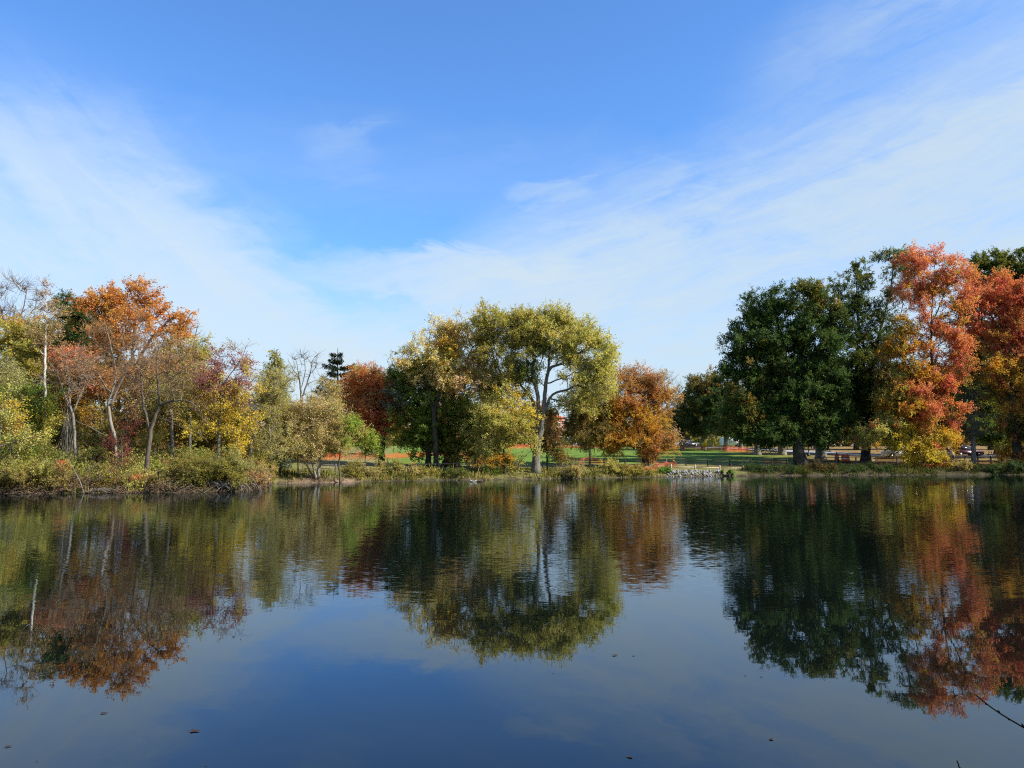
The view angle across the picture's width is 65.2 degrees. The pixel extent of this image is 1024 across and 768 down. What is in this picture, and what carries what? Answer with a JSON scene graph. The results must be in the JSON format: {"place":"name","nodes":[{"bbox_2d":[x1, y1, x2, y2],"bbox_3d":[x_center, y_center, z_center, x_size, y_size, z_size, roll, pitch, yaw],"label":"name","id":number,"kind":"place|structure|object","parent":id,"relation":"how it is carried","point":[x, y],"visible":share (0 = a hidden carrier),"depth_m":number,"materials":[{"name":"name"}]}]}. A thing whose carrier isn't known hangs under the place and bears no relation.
{"place":"outdoors","nodes":[
{"label":"outdoors","id":0,"kind":"place"},
{"bbox_2d":[0,475,1023,767],"bbox_3d":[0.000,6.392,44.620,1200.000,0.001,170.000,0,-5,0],"label":"pond water","id":1,"kind":"structure","parent":0,"point":[848,621],"depth_m":12.09,"materials":[{"name":"blue liquid"}]},
{"bbox_2d":[0,444,1023,493],"bbox_3d":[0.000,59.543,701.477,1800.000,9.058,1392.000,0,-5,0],"label":"ground","id":2,"kind":"structure","parent":0,"point":[704,455],"depth_m":93.84,"materials":[{"name":"green plant"}]},
{"bbox_2d":[0,354,38,437],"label":"willow tree","id":3,"kind":"object","parent":2,"relation":"on","point":[9,369],"visible":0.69,"depth_m":59.59,"materials":[{"name":"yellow plant"}]},
{"bbox_2d":[0,378,49,459],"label":"tree","id":4,"kind":"object","parent":2,"relation":"on","point":[19,435],"visible":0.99,"depth_m":54.62,"materials":[{"name":"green plant"}]},
{"bbox_2d":[0,455,49,490],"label":"shrub","id":5,"kind":"object","parent":2,"relation":"on","point":[17,472],"visible":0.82,"depth_m":50.22,"materials":[{"name":"green plant"}]},
{"bbox_2d":[0,267,49,439],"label":"bare tree","id":6,"kind":"object","parent":2,"relation":"on","point":[17,283],"visible":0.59,"depth_m":74.87,"materials":[{"name":"grey plant"}]},
{"bbox_2d":[0,392,61,465],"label":"tree","id":7,"kind":"object","parent":2,"relation":"on","point":[19,420],"visible":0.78,"depth_m":55.51,"materials":[{"name":"yellow plant"}]},
{"bbox_2d":[0,373,70,465],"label":"maple tree","id":8,"kind":"object","parent":2,"relation":"on","point":[41,421],"visible":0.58,"depth_m":58.78,"materials":[{"name":"green plant"}]},
{"bbox_2d":[0,309,80,423],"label":"tree","id":9,"kind":"object","parent":2,"relation":"on","point":[13,350],"visible":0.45,"depth_m":68.73,"materials":[{"name":"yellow plant"}]},
{"bbox_2d":[16,274,73,462],"bbox_3d":[-35.895,-0.873,61.438,4.246,15.127,4.195,0,-5,0],"label":"birch tree","id":10,"kind":"object","parent":2,"relation":"on","point":[50,303],"visible":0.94,"depth_m":61.52,"materials":[{"name":"white plant"}]},
{"bbox_2d":[12,457,81,492],"bbox_3d":[-29.481,5.791,50.539,3.812,2.380,3.160,0,-5,0],"label":"shrub","id":11,"kind":"object","parent":2,"relation":"on","point":[48,472],"visible":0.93,"depth_m":50.35,"materials":[{"name":"green plant"}]},
{"bbox_2d":[35,382,91,464],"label":"tree","id":12,"kind":"object","parent":2,"relation":"on","point":[57,437],"visible":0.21,"depth_m":65.22,"materials":[{"name":"green plant"}]},
{"bbox_2d":[33,334,99,473],"bbox_3d":[-31.554,1.541,57.357,4.534,10.283,3.738,-1,-5,7],"label":"ash tree","id":13,"kind":"object","parent":2,"relation":"on","point":[71,365],"visible":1,"depth_m":57.08,"materials":[{"name":"brown plant"}]},
{"bbox_2d":[58,401,81,466],"bbox_3d":[-31.616,3.832,57.104,2.547,5.341,1.170,-4,-6,40],"label":"vine curtain","id":14,"kind":"object","parent":13,"relation":"hanging from","point":[66,432],"visible":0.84,"depth_m":57.11,"materials":[{"name":"green plant"}]},
{"bbox_2d":[41,344,105,453],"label":"tree","id":15,"kind":"object","parent":2,"relation":"on","point":[82,422],"visible":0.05,"depth_m":86.28,"materials":[{"name":"brown plant"}]},
{"bbox_2d":[44,288,103,449],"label":"cedar tree","id":16,"kind":"object","parent":2,"relation":"on","point":[72,336],"visible":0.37,"depth_m":71.00,"materials":[{"name":"green plant"}]},
{"bbox_2d":[56,457,116,490],"bbox_3d":[-27.203,5.816,51.267,3.811,2.254,2.521,0,-5,0],"label":"shrub","id":17,"kind":"object","parent":2,"relation":"on","point":[84,478],"visible":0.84,"depth_m":51.11,"materials":[{"name":"green plant"}]},
{"bbox_2d":[37,341,137,461],"bbox_3d":[-33.394,1.691,63.466,7.785,10.135,5.845,0,-5,0],"label":"maple tree","id":18,"kind":"object","parent":2,"relation":"on","point":[99,388],"visible":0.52,"depth_m":62.62,"materials":[{"name":"brown plant"}]},
{"bbox_2d":[74,444,117,474],"bbox_3d":[-29.479,5.430,56.551,2.790,2.419,2.399,0,-5,0],"label":"shrub","id":19,"kind":"object","parent":2,"relation":"on","point":[98,454],"visible":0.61,"depth_m":56.56,"materials":[{"name":"green plant"}]},
{"bbox_2d":[83,460,127,492],"bbox_3d":[-26.033,6.004,51.534,2.694,2.170,2.589,4,-7,-42],"label":"shrub","id":20,"kind":"object","parent":2,"relation":"on","point":[115,480],"visible":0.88,"depth_m":51.37,"materials":[{"name":"green plant"}]},
{"bbox_2d":[69,386,172,467],"bbox_3d":[-30.388,3.382,62.303,7.878,6.698,4.644,0,-5,0],"label":"tree","id":21,"kind":"object","parent":2,"relation":"on","point":[159,430],"visible":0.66,"depth_m":61.82,"materials":[{"name":"green plant"}]},
{"bbox_2d":[85,332,156,449],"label":"tree","id":22,"kind":"object","parent":2,"relation":"on","point":[125,356],"visible":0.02,"depth_m":84.30,"materials":[{"name":"brown plant"}]},
{"bbox_2d":[68,299,176,461],"bbox_3d":[-28.609,0.305,58.618,8.544,12.944,5.272,-1,-5,13],"label":"bare tree","id":23,"kind":"object","parent":2,"relation":"on","point":[107,350],"visible":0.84,"depth_m":58.72,"materials":[{"name":"brown plant"}]},
{"bbox_2d":[95,401,150,470],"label":"dogwood tree","id":24,"kind":"object","parent":2,"relation":"on","point":[115,441],"visible":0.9,"depth_m":56.37,"materials":[{"name":"brown plant"}]},
{"bbox_2d":[62,273,199,467],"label":"maple tree","id":25,"kind":"object","parent":2,"relation":"on","point":[110,304],"visible":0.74,"depth_m":67.30,"materials":[{"name":"orange plant"}]},
{"bbox_2d":[0,442,277,488],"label":"undergrowth","id":26,"kind":"object","parent":2,"relation":"on","point":[155,460],"visible":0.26,"depth_m":56.58,"materials":[{"name":"green plant"}]},
{"bbox_2d":[119,461,164,492],"bbox_3d":[-23.817,6.071,51.604,2.541,2.256,2.176,2,-5,-17],"label":"shrub","id":27,"kind":"object","parent":2,"relation":"on","point":[136,484],"visible":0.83,"depth_m":51.39,"materials":[{"name":"green plant"}]},
{"bbox_2d":[119,350,186,453],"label":"tree","id":28,"kind":"object","parent":2,"relation":"on","point":[153,402],"visible":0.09,"depth_m":84.52,"materials":[{"name":"brown plant"}]},
{"bbox_2d":[98,325,211,457],"bbox_3d":[-27.719,1.292,63.163,9.433,11.755,6.960,0,-5,0],"label":"tree","id":29,"kind":"object","parent":2,"relation":"on","point":[174,406],"visible":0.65,"depth_m":62.86,"materials":[{"name":"brown plant"}]},
{"bbox_2d":[109,329,221,476],"bbox_3d":[-23.902,1.445,54.234,7.282,10.546,4.822,-2,-5,18],"label":"crooked tree","id":30,"kind":"object","parent":2,"relation":"on","point":[151,426],"visible":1,"depth_m":54.51,"materials":[{"name":"brown plant"}]},
{"bbox_2d":[144,461,187,492],"bbox_3d":[-22.301,6.070,51.645,2.889,2.151,2.342,0,-5,0],"label":"shrub","id":31,"kind":"object","parent":2,"relation":"on","point":[164,485],"visible":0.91,"depth_m":51.33,"materials":[{"name":"brown plant"}]},
{"bbox_2d":[142,441,210,483],"bbox_3d":[-21.960,5.285,53.041,4.579,3.000,2.741,-1,-5,17],"label":"shrub","id":32,"kind":"object","parent":2,"relation":"on","point":[178,472],"visible":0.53,"depth_m":52.92,"materials":[{"name":"green plant"}]},
{"bbox_2d":[151,331,222,452],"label":"locust tree","id":33,"kind":"object","parent":2,"relation":"on","point":[203,352],"visible":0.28,"depth_m":65.97,"materials":[{"name":"brown plant"}]},
{"bbox_2d":[134,361,267,460],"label":"tree","id":34,"kind":"object","parent":2,"relation":"on","point":[198,442],"visible":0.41,"depth_m":67.03,"materials":[{"name":"brown plant"}]},
{"bbox_2d":[168,444,268,491],"bbox_3d":[-19.210,5.621,53.029,6.331,3.458,4.055,0,-5,0],"label":"willow shrub","id":35,"kind":"object","parent":2,"relation":"on","point":[232,469],"visible":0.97,"depth_m":52.22,"materials":[{"name":"green plant"}]},
{"bbox_2d":[185,479,261,491],"bbox_3d":[-18.721,6.636,52.092,4.708,0.976,1.473,0,-5,-5],"label":"brush pile","id":36,"kind":"object","parent":2,"relation":"on","point":[227,484],"visible":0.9,"depth_m":52.17,"materials":[{"name":"brown plant"}]},
{"bbox_2d":[176,337,271,461],"bbox_3d":[-21.560,1.820,60.297,6.906,10.880,5.062,1,-5,-16],"label":"sweetgum tree","id":37,"kind":"object","parent":2,"relation":"on","point":[236,392],"visible":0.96,"depth_m":59.83,"materials":[{"name":"yellow plant"}]},
{"bbox_2d":[215,407,266,454],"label":"tree","id":38,"kind":"object","parent":2,"relation":"on","point":[249,415],"visible":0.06,"depth_m":89.26,"materials":[{"name":"yellow plant"}]},
{"bbox_2d":[243,455,278,488],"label":"shrub","id":39,"kind":"object","parent":2,"relation":"on","point":[257,479],"visible":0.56,"depth_m":54.81,"materials":[{"name":"brown plant"}]},
{"bbox_2d":[250,449,277,484],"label":"shrub","id":40,"kind":"object","parent":2,"relation":"on","point":[261,460],"visible":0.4,"depth_m":62.20,"materials":[{"name":"green plant"}]},
{"bbox_2d":[251,349,293,436],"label":"larch tree","id":41,"kind":"object","parent":2,"relation":"on","point":[279,363],"visible":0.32,"depth_m":80.18,"materials":[{"name":"green plant"}]},
{"bbox_2d":[242,361,303,471],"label":"tree","id":42,"kind":"object","parent":2,"relation":"on","point":[272,377],"visible":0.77,"depth_m":65.91,"materials":[{"name":"green plant"}]},
{"bbox_2d":[243,381,303,482],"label":"tree","id":43,"kind":"object","parent":2,"relation":"on","point":[278,413],"visible":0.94,"depth_m":65.17,"materials":[{"name":"green plant"}]},
{"bbox_2d":[260,399,302,477],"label":"tree","id":44,"kind":"object","parent":2,"relation":"on","point":[276,442],"visible":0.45,"depth_m":67.52,"materials":[{"name":"green plant"}]},
{"bbox_2d":[258,373,358,478],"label":"tree","id":45,"kind":"object","parent":2,"relation":"on","point":[316,431],"visible":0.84,"depth_m":67.65,"materials":[{"name":"green plant"}]},
{"bbox_2d":[284,346,332,457],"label":"bare tree","id":46,"kind":"object","parent":2,"relation":"on","point":[310,372],"visible":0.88,"depth_m":84.25,"materials":[{"name":"grey plant"}]},
{"bbox_2d":[304,393,356,456],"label":"tree","id":47,"kind":"object","parent":2,"relation":"on","point":[331,434],"visible":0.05,"depth_m":97.07,"materials":[{"name":"green plant"}]},
{"bbox_2d":[309,350,360,435],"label":"spruce tree","id":48,"kind":"object","parent":2,"relation":"on","point":[337,361],"visible":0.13,"depth_m":108.02,"materials":[{"name":"green plant"}]},
{"bbox_2d":[313,396,363,482],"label":"tree","id":49,"kind":"object","parent":2,"relation":"on","point":[349,422],"visible":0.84,"depth_m":68.10,"materials":[{"name":"green plant"}]},
{"bbox_2d":[336,458,364,480],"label":"shrub","id":50,"kind":"object","parent":2,"relation":"on","point":[351,473],"visible":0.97,"depth_m":69.93,"materials":[{"name":"green plant"}]},
{"bbox_2d":[347,419,388,464],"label":"tree","id":51,"kind":"object","parent":2,"relation":"on","point":[368,442],"visible":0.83,"depth_m":79.53,"materials":[{"name":"green plant"}]},
{"bbox_2d":[336,363,403,454],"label":"tree","id":52,"kind":"object","parent":2,"relation":"on","point":[387,441],"visible":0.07,"depth_m":104.41,"materials":[{"name":"brown plant"}]},
{"bbox_2d":[329,360,412,465],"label":"maple tree","id":53,"kind":"object","parent":2,"relation":"on","point":[368,406],"visible":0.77,"depth_m":82.22,"materials":[{"name":"red plant"}]},
{"bbox_2d":[360,460,387,476],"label":"shrub","id":54,"kind":"object","parent":2,"relation":"on","point":[372,471],"visible":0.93,"depth_m":71.44,"materials":[{"name":"green plant"}]},
{"bbox_2d":[378,455,403,472],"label":"shrub","id":55,"kind":"object","parent":2,"relation":"on","point":[393,467],"visible":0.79,"depth_m":73.45,"materials":[{"name":"green plant"}]},
{"bbox_2d":[395,458,420,474],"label":"shrub","id":56,"kind":"object","parent":2,"relation":"on","point":[413,470],"visible":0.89,"depth_m":73.48,"materials":[{"name":"brown plant"}]},
{"bbox_2d":[377,350,470,467],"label":"tree","id":57,"kind":"object","parent":2,"relation":"on","point":[419,415],"visible":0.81,"depth_m":81.21,"materials":[{"name":"green plant"}]},
{"bbox_2d":[413,465,439,477],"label":"shrub","id":58,"kind":"object","parent":2,"relation":"on","point":[428,471],"visible":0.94,"depth_m":74.22,"materials":[{"name":"green plant"}]},
{"bbox_2d":[385,304,509,469],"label":"tree","id":59,"kind":"object","parent":2,"relation":"on","point":[444,363],"visible":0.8,"depth_m":79.80,"materials":[{"name":"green plant"}]},
{"bbox_2d":[407,385,491,467],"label":"tree","id":60,"kind":"object","parent":2,"relation":"on","point":[460,410],"visible":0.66,"depth_m":81.21,"materials":[{"name":"green plant"}]},
{"bbox_2d":[439,464,473,479],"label":"shrub","id":61,"kind":"object","parent":2,"relation":"on","point":[458,471],"visible":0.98,"depth_m":74.25,"materials":[{"name":"green plant"}]},
{"bbox_2d":[478,463,510,475],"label":"shrub","id":62,"kind":"object","parent":2,"relation":"on","point":[487,468],"visible":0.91,"depth_m":76.09,"materials":[{"name":"green plant"}]},
{"bbox_2d":[0,388,993,446],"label":"woods","id":63,"kind":"object","parent":2,"relation":"on","point":[968,441],"visible":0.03,"depth_m":201.50,"materials":[{"name":"green plant"}]},
{"bbox_2d":[453,381,545,473],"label":"tree","id":64,"kind":"object","parent":2,"relation":"on","point":[494,417],"visible":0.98,"depth_m":77.03,"materials":[{"name":"green plant"}]},
{"bbox_2d":[0,469,1014,493],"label":"shore brush","id":65,"kind":"object","parent":2,"relation":"on","point":[86,490],"visible":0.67,"depth_m":51.06,"materials":[{"name":"plant"}]},
{"bbox_2d":[0,459,1023,493],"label":"bank grass","id":66,"kind":"structure","parent":2,"relation":"on","point":[406,476],"depth_m":77.41,"materials":[{"name":"green plant"}]},
{"bbox_2d":[456,295,626,473],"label":"great tree","id":67,"kind":"object","parent":2,"relation":"on","point":[529,333],"visible":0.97,"depth_m":78.87,"materials":[{"name":"green plant"}]},
{"bbox_2d":[525,396,574,470],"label":"tree","id":68,"kind":"object","parent":2,"relation":"on","point":[550,433],"visible":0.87,"depth_m":81.25,"materials":[{"name":"green plant"}]},
{"bbox_2d":[561,461,586,478],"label":"shrub","id":69,"kind":"object","parent":2,"relation":"on","point":[570,471],"visible":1,"depth_m":77.85,"materials":[{"name":"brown plant"}]},
{"bbox_2d":[554,375,624,466],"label":"pear tree","id":70,"kind":"object","parent":2,"relation":"on","point":[578,430],"visible":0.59,"depth_m":86.12,"materials":[{"name":"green plant"}]},
{"bbox_2d":[542,458,666,467],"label":"rail fence","id":71,"kind":"object","parent":2,"relation":"on","point":[583,460],"visible":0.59,"depth_m":86.29,"materials":[{"name":"brown wood"}]},
{"bbox_2d":[595,457,620,473],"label":"shrub","id":72,"kind":"object","parent":2,"relation":"on","point":[610,465],"visible":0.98,"depth_m":81.63,"materials":[{"name":"plant"}]},
{"bbox_2d":[609,463,637,476],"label":"shrub","id":73,"kind":"object","parent":2,"relation":"on","point":[625,470],"visible":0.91,"depth_m":81.60,"materials":[{"name":"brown plant"}]},
{"bbox_2d":[586,359,688,468],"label":"maple tree","id":74,"kind":"object","parent":2,"relation":"on","point":[643,388],"visible":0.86,"depth_m":87.15,"materials":[{"name":"orange plant"}]},
{"bbox_2d":[628,462,656,476],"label":"shrub","id":75,"kind":"object","parent":2,"relation":"on","point":[640,470],"visible":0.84,"depth_m":82.61,"materials":[{"name":"brown plant"}]},
{"bbox_2d":[650,368,687,456],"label":"tree","id":76,"kind":"object","parent":2,"relation":"on","point":[664,380],"visible":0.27,"depth_m":107.88,"materials":[{"name":"brown plant"}]},
{"bbox_2d":[659,403,702,448],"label":"tree","id":77,"kind":"object","parent":2,"relation":"on","point":[674,416],"visible":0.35,"depth_m":149.32,"materials":[{"name":"green plant"}]},
{"bbox_2d":[674,364,721,448],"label":"tree","id":78,"kind":"object","parent":2,"relation":"on","point":[696,386],"visible":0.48,"depth_m":144.12,"materials":[{"name":"green plant"}]},
{"bbox_2d":[666,445,753,452],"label":"net fence","id":79,"kind":"object","parent":2,"relation":"on","point":[706,447],"visible":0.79,"depth_m":139.36,"materials":[{"name":"orange plastic"}]},
{"bbox_2d":[694,373,740,450],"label":"tree","id":80,"kind":"object","parent":2,"relation":"on","point":[710,401],"visible":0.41,"depth_m":137.11,"materials":[{"name":"green plant"}]},
{"bbox_2d":[667,458,787,466],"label":"rail fence","id":81,"kind":"object","parent":2,"relation":"on","point":[729,461],"visible":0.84,"depth_m":93.10,"materials":[{"name":"brown wood"}]},
{"bbox_2d":[737,461,777,473],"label":"shrub","id":82,"kind":"object","parent":2,"relation":"on","point":[751,466],"visible":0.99,"depth_m":88.14,"materials":[{"name":"green plant"}]},
{"bbox_2d":[761,364,792,454],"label":"tree","id":83,"kind":"object","parent":2,"relation":"on","point":[782,451],"visible":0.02,"depth_m":119.13,"materials":[{"name":"green plant"}]},
{"bbox_2d":[768,463,801,473],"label":"shrub","id":84,"kind":"object","parent":2,"relation":"on","point":[787,469],"visible":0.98,"depth_m":88.55,"materials":[{"name":"green plant"}]},
{"bbox_2d":[712,276,864,465],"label":"oak tree","id":85,"kind":"object","parent":2,"relation":"on","point":[804,372],"visible":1,"depth_m":95.29,"materials":[{"name":"green plant"}]},
{"bbox_2d":[625,446,996,458],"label":"kerb","id":86,"kind":"structure","parent":2,"relation":"on","point":[827,454],"depth_m":118.96,"materials":[{"name":"concrete"}]},
{"bbox_2d":[783,353,852,459],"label":"tree","id":87,"kind":"object","parent":2,"relation":"on","point":[821,455],"depth_m":106.98,"materials":[{"name":"green plant"}]},
{"bbox_2d":[803,459,839,472],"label":"shrub","id":88,"kind":"object","parent":2,"relation":"on","point":[821,467],"visible":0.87,"depth_m":89.49,"materials":[{"name":"green plant"}]},
{"bbox_2d":[837,463,868,472],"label":"shrub","id":89,"kind":"object","parent":2,"relation":"on","point":[857,468],"visible":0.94,"depth_m":89.82,"materials":[{"name":"green plant"}]},
{"bbox_2d":[825,243,912,461],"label":"oak tree","id":90,"kind":"object","parent":2,"relation":"on","point":[863,389],"visible":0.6,"depth_m":103.02,"materials":[{"name":"green plant"}]},
{"bbox_2d":[809,456,930,464],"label":"rail fence","id":91,"kind":"object","parent":2,"relation":"on","point":[836,461],"visible":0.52,"depth_m":97.18,"materials":[{"name":"brown wood"}]},
{"bbox_2d":[864,461,893,472],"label":"shrub","id":92,"kind":"object","parent":2,"relation":"on","point":[872,465],"visible":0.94,"depth_m":90.98,"materials":[{"name":"green plant"}]},
{"bbox_2d":[880,360,940,441],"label":"tree","id":93,"kind":"object","parent":2,"relation":"on","point":[899,374],"visible":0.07,"depth_m":148.72,"materials":[{"name":"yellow plant"}]},
{"bbox_2d":[848,238,987,468],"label":"sweetgum tree","id":94,"kind":"object","parent":2,"relation":"on","point":[926,383],"visible":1,"depth_m":94.28,"materials":[{"name":"orange plant"}]},
{"bbox_2d":[912,362,980,448],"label":"tree","id":95,"kind":"object","parent":2,"relation":"on","point":[949,409],"visible":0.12,"depth_m":147.43,"materials":[{"name":"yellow plant"}]},
{"bbox_2d":[950,457,972,470],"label":"shrub","id":96,"kind":"object","parent":2,"relation":"on","point":[962,465],"visible":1,"depth_m":91.28,"materials":[{"name":"yellow plant"}]},
{"bbox_2d":[945,360,1001,462],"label":"tree","id":97,"kind":"object","parent":2,"relation":"on","point":[968,399],"visible":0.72,"depth_m":97.55,"materials":[{"name":"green plant"}]},
{"bbox_2d":[939,247,1023,453],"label":"oak tree","id":98,"kind":"object","parent":2,"relation":"on","point":[1002,257],"visible":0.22,"depth_m":116.53,"materials":[{"name":"green plant"}]},
{"bbox_2d":[968,461,1002,474],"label":"shrub","id":99,"kind":"object","parent":2,"relation":"on","point":[991,467],"visible":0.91,"depth_m":90.97,"materials":[{"name":"green plant"}]},
{"bbox_2d":[952,265,1023,465],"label":"maple tree","id":100,"kind":"object","parent":2,"relation":"on","point":[1007,369],"visible":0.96,"depth_m":96.83,"materials":[{"name":"orange plant"}]},
{"bbox_2d":[968,410,1023,458],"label":"tree","id":101,"kind":"object","parent":2,"relation":"on","point":[989,440],"visible":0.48,"depth_m":103.60,"materials":[{"name":"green plant"}]},
{"bbox_2d":[993,458,1023,473],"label":"shrub","id":102,"kind":"object","parent":2,"relation":"on","point":[1014,465],"visible":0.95,"depth_m":90.81,"materials":[{"name":"green plant"}]},
{"bbox_2d":[0,0,1023,444],"label":"sky","id":103,"kind":"structure","parent":0,"point":[327,176],"materials":[{"name":"blue"}]},
{"bbox_2d":[749,448,1009,456],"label":"road","id":104,"kind":"structure","parent":0,"point":[871,454],"depth_m":120.97,"materials":[{"name":"grey asphalt"}]},
{"bbox_2d":[946,446,983,455],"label":"car","id":105,"kind":"object","parent":104,"relation":"on","point":[965,450],"visible":0.63,"depth_m":111.74,"materials":[{"name":"red paint"}]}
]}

